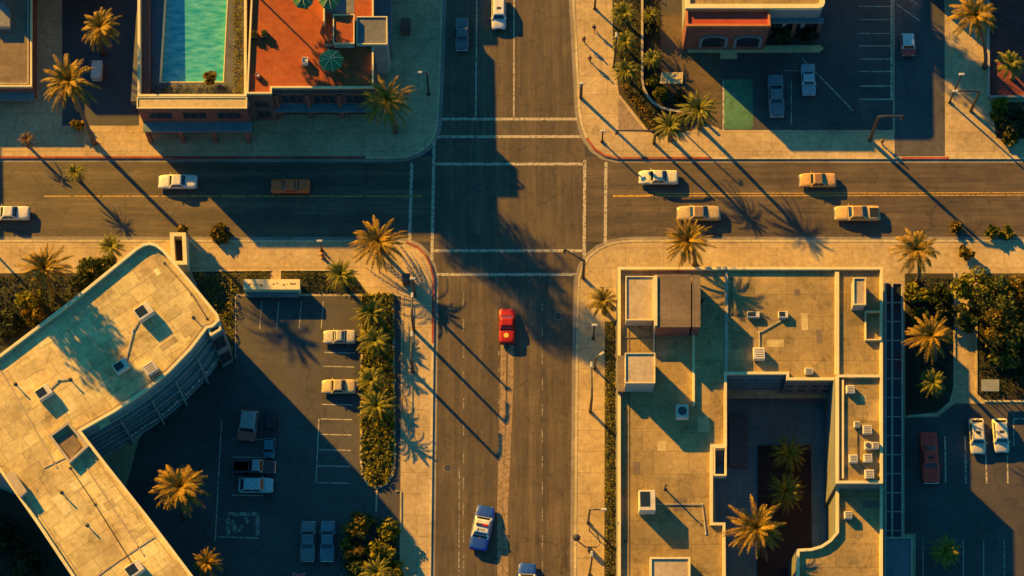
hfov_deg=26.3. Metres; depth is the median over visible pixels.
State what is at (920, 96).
driveway
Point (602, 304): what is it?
palm tree
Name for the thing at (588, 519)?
street lamp
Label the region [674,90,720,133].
palm tree
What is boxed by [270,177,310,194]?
moving car
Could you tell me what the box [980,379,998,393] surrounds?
shelter
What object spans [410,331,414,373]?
street lamp
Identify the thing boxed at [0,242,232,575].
office building
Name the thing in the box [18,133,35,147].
palm tree
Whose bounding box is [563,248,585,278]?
traffic signal
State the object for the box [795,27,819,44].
bush
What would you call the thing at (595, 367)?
street lamp
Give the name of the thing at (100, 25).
palm tree
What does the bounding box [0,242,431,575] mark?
pavement
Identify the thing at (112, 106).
alley
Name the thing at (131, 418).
window
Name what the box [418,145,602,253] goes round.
ground
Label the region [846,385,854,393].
roof vent
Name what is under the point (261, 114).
window
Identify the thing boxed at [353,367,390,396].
palm tree
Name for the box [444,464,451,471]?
manhole cover
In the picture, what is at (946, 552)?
palm tree
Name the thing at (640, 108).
ground cover
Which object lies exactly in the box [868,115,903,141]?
traffic signal
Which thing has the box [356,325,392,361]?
palm tree
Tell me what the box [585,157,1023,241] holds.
road
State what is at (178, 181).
moving car
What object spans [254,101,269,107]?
window
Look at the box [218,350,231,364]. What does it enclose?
window
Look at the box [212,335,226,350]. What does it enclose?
window
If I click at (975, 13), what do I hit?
palm tree
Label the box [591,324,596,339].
street lamp
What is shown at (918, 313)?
bush
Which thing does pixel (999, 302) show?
leafy tree
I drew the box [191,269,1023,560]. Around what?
kerb
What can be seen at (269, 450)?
parked car
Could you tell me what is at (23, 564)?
bush
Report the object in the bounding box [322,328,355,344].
parked car
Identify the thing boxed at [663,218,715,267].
palm tree
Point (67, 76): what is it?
palm tree
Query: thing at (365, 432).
ground cover
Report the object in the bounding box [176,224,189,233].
bush
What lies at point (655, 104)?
curved wall
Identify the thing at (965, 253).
bush
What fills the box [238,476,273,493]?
parked car
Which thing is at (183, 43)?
pool building
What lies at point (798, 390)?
window
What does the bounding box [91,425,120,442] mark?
window
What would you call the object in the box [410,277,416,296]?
street lamp
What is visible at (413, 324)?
street lamp
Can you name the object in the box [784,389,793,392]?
window
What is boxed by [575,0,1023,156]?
pavement
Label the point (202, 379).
window
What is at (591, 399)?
street lamp
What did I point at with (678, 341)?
courtyard building
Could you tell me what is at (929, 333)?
palm tree
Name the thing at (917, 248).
palm tree
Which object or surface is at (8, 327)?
bush
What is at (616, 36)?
street lamp
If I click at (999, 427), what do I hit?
parked car
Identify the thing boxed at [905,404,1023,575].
parking lot
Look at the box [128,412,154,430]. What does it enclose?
window
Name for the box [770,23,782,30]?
window
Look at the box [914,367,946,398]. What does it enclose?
palm tree
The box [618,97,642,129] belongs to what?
gravel patch
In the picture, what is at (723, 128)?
parking line
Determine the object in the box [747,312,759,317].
roof vent
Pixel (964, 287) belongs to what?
leafy tree
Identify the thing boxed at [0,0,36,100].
building
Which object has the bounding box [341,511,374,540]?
bush
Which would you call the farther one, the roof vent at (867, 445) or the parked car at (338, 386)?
the parked car at (338, 386)
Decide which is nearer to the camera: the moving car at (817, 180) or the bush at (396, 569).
the bush at (396, 569)
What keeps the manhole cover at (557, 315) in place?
on the road at (529, 207)
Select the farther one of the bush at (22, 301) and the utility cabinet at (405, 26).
the utility cabinet at (405, 26)
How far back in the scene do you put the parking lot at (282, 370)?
292.03 m
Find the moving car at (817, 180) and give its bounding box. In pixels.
[799,171,836,188]
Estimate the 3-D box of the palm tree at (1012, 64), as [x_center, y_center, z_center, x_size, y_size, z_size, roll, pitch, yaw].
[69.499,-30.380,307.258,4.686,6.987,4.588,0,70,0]
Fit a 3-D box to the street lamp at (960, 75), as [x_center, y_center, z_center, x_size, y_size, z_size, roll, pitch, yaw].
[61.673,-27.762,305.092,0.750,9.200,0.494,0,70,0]
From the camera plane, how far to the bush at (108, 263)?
299.53 m
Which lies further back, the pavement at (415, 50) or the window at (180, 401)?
the pavement at (415, 50)
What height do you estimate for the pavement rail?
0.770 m
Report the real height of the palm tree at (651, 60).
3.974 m
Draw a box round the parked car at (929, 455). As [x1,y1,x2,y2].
[919,432,940,483]
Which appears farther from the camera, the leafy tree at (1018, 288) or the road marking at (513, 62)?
the road marking at (513, 62)
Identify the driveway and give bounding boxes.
[895,0,944,155]
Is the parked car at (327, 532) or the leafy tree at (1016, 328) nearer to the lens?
the parked car at (327, 532)
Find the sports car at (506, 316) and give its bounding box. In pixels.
[498,308,515,344]
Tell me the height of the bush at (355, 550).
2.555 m
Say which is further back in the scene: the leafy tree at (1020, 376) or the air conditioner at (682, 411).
the leafy tree at (1020, 376)
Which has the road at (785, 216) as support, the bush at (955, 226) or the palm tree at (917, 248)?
the bush at (955, 226)
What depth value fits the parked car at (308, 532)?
286.45 m
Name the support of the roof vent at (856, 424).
on the courtyard building at (678, 341)
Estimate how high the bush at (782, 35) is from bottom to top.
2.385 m
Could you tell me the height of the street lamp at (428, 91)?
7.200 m
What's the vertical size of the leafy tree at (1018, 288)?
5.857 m
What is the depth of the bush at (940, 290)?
298.51 m
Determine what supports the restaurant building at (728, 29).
on the pavement at (969, 134)
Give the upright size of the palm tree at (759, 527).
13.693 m
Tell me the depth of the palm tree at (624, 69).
307.07 m
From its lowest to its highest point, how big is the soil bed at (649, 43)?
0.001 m
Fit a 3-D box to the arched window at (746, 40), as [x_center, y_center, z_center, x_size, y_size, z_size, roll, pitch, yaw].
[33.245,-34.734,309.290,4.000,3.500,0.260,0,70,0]
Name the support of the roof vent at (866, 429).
on the courtyard building at (678, 341)
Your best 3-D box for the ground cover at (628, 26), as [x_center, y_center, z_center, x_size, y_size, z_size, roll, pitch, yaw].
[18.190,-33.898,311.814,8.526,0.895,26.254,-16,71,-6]
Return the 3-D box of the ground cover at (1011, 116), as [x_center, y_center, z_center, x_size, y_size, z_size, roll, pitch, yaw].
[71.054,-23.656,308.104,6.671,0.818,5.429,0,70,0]
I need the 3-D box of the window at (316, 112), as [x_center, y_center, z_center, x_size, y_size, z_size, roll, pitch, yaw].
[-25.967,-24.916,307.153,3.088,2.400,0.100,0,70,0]
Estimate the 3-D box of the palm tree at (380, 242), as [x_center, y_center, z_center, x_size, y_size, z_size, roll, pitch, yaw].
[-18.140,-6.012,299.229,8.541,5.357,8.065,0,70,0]
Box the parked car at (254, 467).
[232,458,275,474]
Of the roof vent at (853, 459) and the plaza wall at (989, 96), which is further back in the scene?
the plaza wall at (989, 96)
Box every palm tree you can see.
[14,243,73,297]
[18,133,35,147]
[41,53,101,145]
[64,164,87,184]
[81,7,120,56]
[97,232,124,262]
[148,464,210,518]
[190,546,223,575]
[321,257,360,295]
[348,215,409,273]
[351,292,391,332]
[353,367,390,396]
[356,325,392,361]
[356,389,399,426]
[357,75,417,133]
[359,555,393,575]
[586,287,616,316]
[608,0,638,29]
[610,58,641,83]
[611,30,637,56]
[640,48,664,70]
[641,6,658,23]
[653,111,688,144]
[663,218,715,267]
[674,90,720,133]
[719,494,786,561]
[763,473,805,513]
[766,434,806,472]
[888,228,939,284]
[901,310,953,364]
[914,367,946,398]
[928,534,961,568]
[946,0,997,69]
[993,50,1023,81]
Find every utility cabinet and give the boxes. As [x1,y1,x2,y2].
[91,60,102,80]
[400,18,410,34]
[402,273,409,285]
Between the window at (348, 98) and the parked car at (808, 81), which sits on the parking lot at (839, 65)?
the parked car at (808, 81)
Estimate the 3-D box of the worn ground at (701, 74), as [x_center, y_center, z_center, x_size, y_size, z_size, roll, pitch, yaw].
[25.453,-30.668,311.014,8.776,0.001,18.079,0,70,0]
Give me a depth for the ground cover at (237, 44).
305.05 m
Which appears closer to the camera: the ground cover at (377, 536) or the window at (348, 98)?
the ground cover at (377, 536)
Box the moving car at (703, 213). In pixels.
[676,204,720,221]
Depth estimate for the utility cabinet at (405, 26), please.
312.11 m
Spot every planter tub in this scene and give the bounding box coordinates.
[251,31,256,39]
[261,30,267,38]
[302,57,307,65]
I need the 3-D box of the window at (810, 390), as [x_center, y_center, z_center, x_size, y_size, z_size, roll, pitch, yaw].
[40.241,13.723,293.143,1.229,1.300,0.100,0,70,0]
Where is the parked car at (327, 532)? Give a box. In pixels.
[319,521,336,561]
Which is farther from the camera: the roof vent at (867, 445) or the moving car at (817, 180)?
the moving car at (817, 180)
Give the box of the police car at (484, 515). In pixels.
[469,504,494,551]
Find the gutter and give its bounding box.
[0,0,1023,575]
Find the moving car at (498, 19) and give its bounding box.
[490,0,506,30]
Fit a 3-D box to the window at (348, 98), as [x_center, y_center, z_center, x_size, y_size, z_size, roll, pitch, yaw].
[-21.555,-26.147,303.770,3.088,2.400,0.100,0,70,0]
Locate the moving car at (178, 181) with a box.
[158,173,197,189]
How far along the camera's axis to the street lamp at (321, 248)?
299.93 m
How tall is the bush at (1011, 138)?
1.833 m
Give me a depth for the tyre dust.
291.74 m
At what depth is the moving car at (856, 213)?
302.68 m
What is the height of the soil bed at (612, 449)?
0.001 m
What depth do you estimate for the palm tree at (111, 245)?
296.31 m
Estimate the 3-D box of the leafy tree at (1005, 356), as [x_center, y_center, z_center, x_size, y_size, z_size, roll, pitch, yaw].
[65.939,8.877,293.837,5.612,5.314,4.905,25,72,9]
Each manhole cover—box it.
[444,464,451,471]
[554,312,561,319]
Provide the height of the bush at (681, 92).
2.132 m
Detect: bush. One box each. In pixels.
[0,308,25,336]
[8,547,43,575]
[13,289,42,312]
[21,301,45,325]
[70,119,84,131]
[71,273,89,292]
[75,256,104,280]
[100,255,117,270]
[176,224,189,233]
[202,71,216,85]
[209,221,231,244]
[340,538,365,561]
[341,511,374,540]
[343,557,368,575]
[365,538,396,563]
[376,516,401,541]
[382,560,404,575]
[644,74,659,87]
[645,19,656,34]
[653,86,668,101]
[670,88,689,107]
[770,26,790,45]
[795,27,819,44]
[903,281,930,303]
[909,307,929,325]
[930,281,952,304]
[934,300,956,318]
[948,220,962,233]
[957,244,975,260]
[984,224,1000,238]
[990,97,1009,113]
[990,110,1003,121]
[997,104,1023,132]
[998,224,1014,240]
[1001,129,1018,146]
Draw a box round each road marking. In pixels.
[44,192,1023,196]
[408,118,606,275]
[458,470,459,575]
[463,293,542,571]
[475,0,514,116]
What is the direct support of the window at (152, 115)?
in the pool building at (183, 43)
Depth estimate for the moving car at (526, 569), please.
285.75 m
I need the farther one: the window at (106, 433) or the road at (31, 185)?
the road at (31, 185)
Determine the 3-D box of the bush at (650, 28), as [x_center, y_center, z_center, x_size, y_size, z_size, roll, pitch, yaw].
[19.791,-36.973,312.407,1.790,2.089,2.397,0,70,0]
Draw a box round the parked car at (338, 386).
[321,377,355,394]
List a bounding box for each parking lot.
[126,296,400,575]
[660,0,892,129]
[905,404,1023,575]
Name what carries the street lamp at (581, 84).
on the pavement at (969, 134)
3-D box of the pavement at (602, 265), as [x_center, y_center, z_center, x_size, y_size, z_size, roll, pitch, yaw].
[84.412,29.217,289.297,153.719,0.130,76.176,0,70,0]
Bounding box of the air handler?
[638,490,655,514]
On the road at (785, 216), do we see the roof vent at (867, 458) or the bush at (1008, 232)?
the bush at (1008, 232)
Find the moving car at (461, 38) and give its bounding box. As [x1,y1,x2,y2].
[454,18,469,50]
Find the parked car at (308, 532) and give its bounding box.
[299,521,316,561]
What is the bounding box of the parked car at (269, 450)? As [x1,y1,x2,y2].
[261,438,275,458]
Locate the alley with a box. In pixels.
[62,0,138,125]
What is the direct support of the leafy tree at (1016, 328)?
on the soil bed at (982, 395)
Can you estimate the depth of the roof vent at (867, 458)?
281.70 m
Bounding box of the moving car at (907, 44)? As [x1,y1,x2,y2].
[899,33,916,56]
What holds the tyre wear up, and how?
on the road at (529, 207)
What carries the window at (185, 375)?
in the office building at (66, 437)
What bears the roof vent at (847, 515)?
on the courtyard building at (678, 341)
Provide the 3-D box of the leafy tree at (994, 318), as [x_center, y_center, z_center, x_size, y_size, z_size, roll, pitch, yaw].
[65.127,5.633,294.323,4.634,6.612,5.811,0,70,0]
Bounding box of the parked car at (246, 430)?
[236,409,258,442]
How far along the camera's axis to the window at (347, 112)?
307.95 m
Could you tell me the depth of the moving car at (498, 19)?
312.88 m
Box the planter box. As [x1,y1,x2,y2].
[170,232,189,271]
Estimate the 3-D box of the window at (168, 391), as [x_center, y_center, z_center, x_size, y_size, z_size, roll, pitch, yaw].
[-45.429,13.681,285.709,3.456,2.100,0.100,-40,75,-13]
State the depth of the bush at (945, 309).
296.79 m
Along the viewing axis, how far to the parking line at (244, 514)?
288.72 m
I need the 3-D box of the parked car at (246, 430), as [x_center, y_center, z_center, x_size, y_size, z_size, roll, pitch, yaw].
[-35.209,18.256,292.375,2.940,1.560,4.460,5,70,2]
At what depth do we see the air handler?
281.34 m
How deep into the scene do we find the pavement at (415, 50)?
308.01 m
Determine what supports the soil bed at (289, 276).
on the pavement at (275, 257)
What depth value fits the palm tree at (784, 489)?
289.32 m
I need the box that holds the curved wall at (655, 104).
[641,0,697,115]
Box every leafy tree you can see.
[950,264,990,299]
[954,299,985,333]
[973,274,1016,318]
[983,308,1013,349]
[986,333,1023,369]
[997,306,1023,348]
[1005,273,1023,316]
[1015,350,1023,383]
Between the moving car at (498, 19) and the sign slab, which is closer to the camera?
the sign slab
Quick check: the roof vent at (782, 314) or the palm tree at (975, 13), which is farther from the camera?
the palm tree at (975, 13)
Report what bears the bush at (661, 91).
on the soil bed at (649, 43)
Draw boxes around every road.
[0,157,432,241]
[431,0,586,575]
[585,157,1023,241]
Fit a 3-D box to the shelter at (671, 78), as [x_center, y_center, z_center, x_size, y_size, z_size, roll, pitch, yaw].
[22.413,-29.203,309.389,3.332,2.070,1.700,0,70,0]
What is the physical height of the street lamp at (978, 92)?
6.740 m
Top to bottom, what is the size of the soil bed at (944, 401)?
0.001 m
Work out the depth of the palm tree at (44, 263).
290.64 m
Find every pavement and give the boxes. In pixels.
[0,0,439,155]
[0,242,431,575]
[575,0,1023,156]
[576,242,1023,575]
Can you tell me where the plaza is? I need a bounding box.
[989,0,1023,94]
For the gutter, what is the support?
on the road at (529, 207)
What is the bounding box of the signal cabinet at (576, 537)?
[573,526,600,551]
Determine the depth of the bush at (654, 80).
309.54 m
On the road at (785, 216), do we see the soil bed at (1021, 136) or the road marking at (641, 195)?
the road marking at (641, 195)
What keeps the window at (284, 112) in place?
in the pool building at (183, 43)
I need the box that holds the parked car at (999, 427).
[991,418,1010,453]
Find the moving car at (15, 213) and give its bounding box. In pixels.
[0,204,30,221]
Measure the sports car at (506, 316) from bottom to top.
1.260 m
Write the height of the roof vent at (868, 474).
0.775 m
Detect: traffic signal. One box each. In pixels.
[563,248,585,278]
[615,130,656,144]
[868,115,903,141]
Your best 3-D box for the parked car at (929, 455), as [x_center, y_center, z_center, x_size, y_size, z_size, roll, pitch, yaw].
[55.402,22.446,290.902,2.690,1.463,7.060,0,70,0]
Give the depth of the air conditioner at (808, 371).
288.91 m
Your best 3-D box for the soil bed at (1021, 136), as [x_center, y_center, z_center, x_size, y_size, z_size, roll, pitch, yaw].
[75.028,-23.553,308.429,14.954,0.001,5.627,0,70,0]
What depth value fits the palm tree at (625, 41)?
308.50 m
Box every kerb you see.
[0,0,1023,575]
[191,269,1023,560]
[360,293,395,488]
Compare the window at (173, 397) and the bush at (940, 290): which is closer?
the window at (173, 397)
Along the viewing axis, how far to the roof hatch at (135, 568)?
272.32 m
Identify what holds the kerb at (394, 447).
on the parking lot at (282, 370)
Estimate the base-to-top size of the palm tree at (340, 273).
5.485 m
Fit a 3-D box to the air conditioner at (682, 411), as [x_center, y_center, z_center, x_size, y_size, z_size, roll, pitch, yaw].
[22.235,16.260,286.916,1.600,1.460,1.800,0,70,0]
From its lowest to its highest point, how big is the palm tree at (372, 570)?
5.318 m
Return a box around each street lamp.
[317,240,323,251]
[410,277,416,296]
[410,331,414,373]
[411,293,415,331]
[417,71,429,95]
[579,82,583,98]
[586,508,606,524]
[588,362,592,412]
[588,551,592,575]
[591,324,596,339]
[593,351,603,369]
[600,130,605,142]
[612,32,617,67]
[948,73,964,103]
[953,90,980,112]
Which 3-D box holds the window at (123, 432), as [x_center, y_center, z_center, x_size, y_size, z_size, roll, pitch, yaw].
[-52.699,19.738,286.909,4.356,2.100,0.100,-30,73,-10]
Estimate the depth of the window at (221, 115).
301.99 m
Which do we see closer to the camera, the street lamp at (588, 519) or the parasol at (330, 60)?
the street lamp at (588, 519)
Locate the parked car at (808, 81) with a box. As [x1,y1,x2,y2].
[800,64,816,95]
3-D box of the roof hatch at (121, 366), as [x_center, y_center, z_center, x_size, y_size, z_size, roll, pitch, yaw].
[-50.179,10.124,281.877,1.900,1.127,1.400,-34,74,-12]
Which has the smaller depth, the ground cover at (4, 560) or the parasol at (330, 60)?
the ground cover at (4, 560)
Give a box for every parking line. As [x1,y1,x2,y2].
[215,0,1023,575]
[226,512,258,534]
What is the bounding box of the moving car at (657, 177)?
[638,168,677,185]
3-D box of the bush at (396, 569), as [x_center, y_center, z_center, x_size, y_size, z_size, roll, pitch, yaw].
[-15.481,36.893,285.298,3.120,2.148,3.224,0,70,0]
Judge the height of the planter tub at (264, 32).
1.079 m
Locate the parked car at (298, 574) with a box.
[292,573,305,575]
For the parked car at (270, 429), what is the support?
on the parking lot at (282, 370)
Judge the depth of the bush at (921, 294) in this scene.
298.00 m
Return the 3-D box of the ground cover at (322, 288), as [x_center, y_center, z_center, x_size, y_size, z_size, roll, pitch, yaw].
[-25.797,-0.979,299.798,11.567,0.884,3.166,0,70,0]
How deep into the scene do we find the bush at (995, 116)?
307.21 m
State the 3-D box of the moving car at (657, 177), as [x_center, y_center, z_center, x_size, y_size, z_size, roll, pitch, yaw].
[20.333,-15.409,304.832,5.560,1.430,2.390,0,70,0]
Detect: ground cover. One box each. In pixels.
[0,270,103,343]
[0,513,61,575]
[151,84,231,93]
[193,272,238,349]
[232,0,242,92]
[234,270,268,277]
[281,270,364,291]
[344,511,399,575]
[358,292,396,487]
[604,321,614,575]
[614,0,691,124]
[619,84,661,129]
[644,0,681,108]
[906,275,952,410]
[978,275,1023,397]
[997,102,1023,136]
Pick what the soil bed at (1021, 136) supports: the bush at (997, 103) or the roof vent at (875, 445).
the bush at (997, 103)
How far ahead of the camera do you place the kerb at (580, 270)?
302.22 m
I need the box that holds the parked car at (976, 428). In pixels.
[968,418,986,454]
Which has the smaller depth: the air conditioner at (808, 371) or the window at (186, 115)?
the air conditioner at (808, 371)
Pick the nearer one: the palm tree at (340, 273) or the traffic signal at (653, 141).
the palm tree at (340, 273)
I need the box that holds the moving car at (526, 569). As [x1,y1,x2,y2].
[516,562,536,575]
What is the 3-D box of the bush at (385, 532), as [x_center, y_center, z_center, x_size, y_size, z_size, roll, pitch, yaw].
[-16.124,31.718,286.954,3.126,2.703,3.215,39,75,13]
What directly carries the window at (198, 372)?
in the office building at (66, 437)
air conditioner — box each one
[675,404,688,419]
[753,347,764,360]
[804,368,812,374]
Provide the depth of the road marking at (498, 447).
292.11 m
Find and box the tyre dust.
[497,345,513,575]
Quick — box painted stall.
[724,80,752,128]
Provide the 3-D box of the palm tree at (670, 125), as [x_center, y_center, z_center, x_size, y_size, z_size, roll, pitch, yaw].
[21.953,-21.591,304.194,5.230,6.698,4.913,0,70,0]
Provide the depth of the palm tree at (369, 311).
296.01 m
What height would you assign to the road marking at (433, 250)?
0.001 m
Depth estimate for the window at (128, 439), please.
290.92 m
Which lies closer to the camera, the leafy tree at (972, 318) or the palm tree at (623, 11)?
the leafy tree at (972, 318)
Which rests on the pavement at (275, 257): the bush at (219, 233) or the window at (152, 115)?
the bush at (219, 233)
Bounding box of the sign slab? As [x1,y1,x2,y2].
[244,279,300,297]
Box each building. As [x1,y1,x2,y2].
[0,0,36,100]
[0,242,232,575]
[131,0,392,142]
[616,267,912,575]
[682,0,824,58]
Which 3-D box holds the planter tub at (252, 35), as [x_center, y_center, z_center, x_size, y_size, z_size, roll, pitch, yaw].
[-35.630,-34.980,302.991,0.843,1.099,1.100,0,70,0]
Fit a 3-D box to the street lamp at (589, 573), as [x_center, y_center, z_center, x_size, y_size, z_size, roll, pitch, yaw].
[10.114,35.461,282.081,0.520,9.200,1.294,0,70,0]
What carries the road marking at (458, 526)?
on the road at (529, 207)
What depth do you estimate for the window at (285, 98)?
303.73 m
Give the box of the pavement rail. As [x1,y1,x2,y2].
[402,296,404,410]
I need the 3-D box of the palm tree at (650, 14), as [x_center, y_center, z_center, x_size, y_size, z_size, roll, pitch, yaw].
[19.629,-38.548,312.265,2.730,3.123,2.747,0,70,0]
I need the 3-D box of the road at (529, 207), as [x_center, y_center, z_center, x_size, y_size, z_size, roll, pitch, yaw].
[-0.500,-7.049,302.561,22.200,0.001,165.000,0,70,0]
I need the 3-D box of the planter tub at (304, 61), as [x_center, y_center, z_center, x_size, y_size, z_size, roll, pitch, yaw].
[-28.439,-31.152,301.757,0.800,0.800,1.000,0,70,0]
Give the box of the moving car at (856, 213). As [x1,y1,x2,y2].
[834,204,880,221]
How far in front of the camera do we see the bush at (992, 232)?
301.77 m
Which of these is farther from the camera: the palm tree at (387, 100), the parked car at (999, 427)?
the palm tree at (387, 100)
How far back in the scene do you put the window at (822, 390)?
293.28 m
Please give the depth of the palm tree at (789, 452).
291.13 m
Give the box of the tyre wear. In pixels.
[494,348,513,563]
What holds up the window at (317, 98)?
in the pool building at (183, 43)
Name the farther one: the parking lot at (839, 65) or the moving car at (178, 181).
the parking lot at (839, 65)
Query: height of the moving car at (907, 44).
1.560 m
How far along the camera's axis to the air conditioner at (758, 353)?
289.45 m
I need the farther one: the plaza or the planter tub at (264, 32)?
the plaza
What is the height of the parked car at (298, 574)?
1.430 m
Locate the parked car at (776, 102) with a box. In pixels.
[767,74,785,117]
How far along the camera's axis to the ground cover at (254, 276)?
300.27 m
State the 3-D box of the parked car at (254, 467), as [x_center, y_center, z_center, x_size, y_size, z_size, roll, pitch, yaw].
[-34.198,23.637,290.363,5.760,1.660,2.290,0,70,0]
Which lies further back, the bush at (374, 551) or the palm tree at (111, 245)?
the palm tree at (111, 245)
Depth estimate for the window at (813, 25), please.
310.52 m
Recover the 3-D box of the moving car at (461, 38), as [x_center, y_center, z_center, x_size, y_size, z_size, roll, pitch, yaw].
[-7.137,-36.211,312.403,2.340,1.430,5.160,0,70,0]
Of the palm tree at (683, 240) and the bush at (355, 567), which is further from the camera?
the palm tree at (683, 240)
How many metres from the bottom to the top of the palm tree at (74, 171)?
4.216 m
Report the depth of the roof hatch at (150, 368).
281.39 m
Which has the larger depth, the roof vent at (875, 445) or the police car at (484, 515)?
the police car at (484, 515)
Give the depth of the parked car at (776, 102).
308.31 m
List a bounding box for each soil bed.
[0,489,70,575]
[281,271,366,293]
[604,322,615,575]
[612,0,694,136]
[905,273,953,414]
[978,273,1023,399]
[992,102,1023,138]
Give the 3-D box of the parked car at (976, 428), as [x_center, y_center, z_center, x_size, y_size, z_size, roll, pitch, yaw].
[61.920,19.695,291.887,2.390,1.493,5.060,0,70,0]
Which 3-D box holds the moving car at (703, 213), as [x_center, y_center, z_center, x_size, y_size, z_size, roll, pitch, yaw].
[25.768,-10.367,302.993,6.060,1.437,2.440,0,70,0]
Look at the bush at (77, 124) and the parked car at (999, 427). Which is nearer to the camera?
the parked car at (999, 427)
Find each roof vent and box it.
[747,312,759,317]
[778,311,787,318]
[844,511,851,519]
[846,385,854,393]
[848,455,857,463]
[853,421,859,427]
[862,425,871,434]
[863,454,872,462]
[864,442,871,449]
[864,470,874,478]
[872,442,878,449]
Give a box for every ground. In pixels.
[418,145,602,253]
[661,14,720,128]
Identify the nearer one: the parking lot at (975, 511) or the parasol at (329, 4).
the parking lot at (975, 511)
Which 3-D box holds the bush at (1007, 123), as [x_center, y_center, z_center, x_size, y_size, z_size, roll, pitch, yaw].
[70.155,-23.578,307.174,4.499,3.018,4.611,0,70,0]
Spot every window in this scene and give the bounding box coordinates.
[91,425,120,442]
[95,432,124,448]
[100,439,128,455]
[124,405,150,423]
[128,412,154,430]
[132,419,158,437]
[147,112,172,118]
[154,386,174,403]
[158,393,177,410]
[162,401,181,417]
[178,364,195,383]
[181,372,199,391]
[182,112,207,118]
[185,379,202,398]
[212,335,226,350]
[216,112,241,118]
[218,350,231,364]
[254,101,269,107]
[257,111,272,117]
[281,95,303,102]
[284,112,306,113]
[313,95,335,102]
[316,112,337,113]
[345,95,367,102]
[347,112,368,113]
[698,35,727,47]
[732,35,762,47]
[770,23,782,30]
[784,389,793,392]
[786,23,800,30]
[796,389,805,392]
[804,23,816,29]
[808,389,817,392]
[820,389,829,392]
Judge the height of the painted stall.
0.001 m
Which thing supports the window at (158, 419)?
in the office building at (66, 437)
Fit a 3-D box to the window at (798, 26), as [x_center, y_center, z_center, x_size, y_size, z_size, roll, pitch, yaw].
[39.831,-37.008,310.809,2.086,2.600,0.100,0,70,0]
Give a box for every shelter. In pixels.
[660,72,682,87]
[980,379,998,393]
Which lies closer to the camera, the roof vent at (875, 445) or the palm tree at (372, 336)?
the roof vent at (875, 445)
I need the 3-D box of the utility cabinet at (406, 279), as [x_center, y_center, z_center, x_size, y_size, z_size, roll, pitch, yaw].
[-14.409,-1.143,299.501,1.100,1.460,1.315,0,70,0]
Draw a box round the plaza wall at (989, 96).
[987,0,1023,98]
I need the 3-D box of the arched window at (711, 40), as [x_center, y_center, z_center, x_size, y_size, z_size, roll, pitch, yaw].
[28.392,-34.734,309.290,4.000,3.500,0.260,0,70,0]
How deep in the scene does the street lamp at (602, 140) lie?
305.36 m
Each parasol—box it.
[292,0,312,8]
[318,49,342,71]
[319,0,339,9]
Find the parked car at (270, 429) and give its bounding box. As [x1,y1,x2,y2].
[262,410,277,439]
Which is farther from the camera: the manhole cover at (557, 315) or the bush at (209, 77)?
the bush at (209, 77)
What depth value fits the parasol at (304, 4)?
302.64 m
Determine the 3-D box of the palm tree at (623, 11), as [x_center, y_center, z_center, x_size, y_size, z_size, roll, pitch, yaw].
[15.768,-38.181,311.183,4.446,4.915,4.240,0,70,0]
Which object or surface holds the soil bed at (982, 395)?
on the pavement at (602, 265)
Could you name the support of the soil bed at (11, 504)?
on the pavement at (275, 257)
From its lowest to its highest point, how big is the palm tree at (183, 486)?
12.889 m
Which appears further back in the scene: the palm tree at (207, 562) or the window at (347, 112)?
the window at (347, 112)
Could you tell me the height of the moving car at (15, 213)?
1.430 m

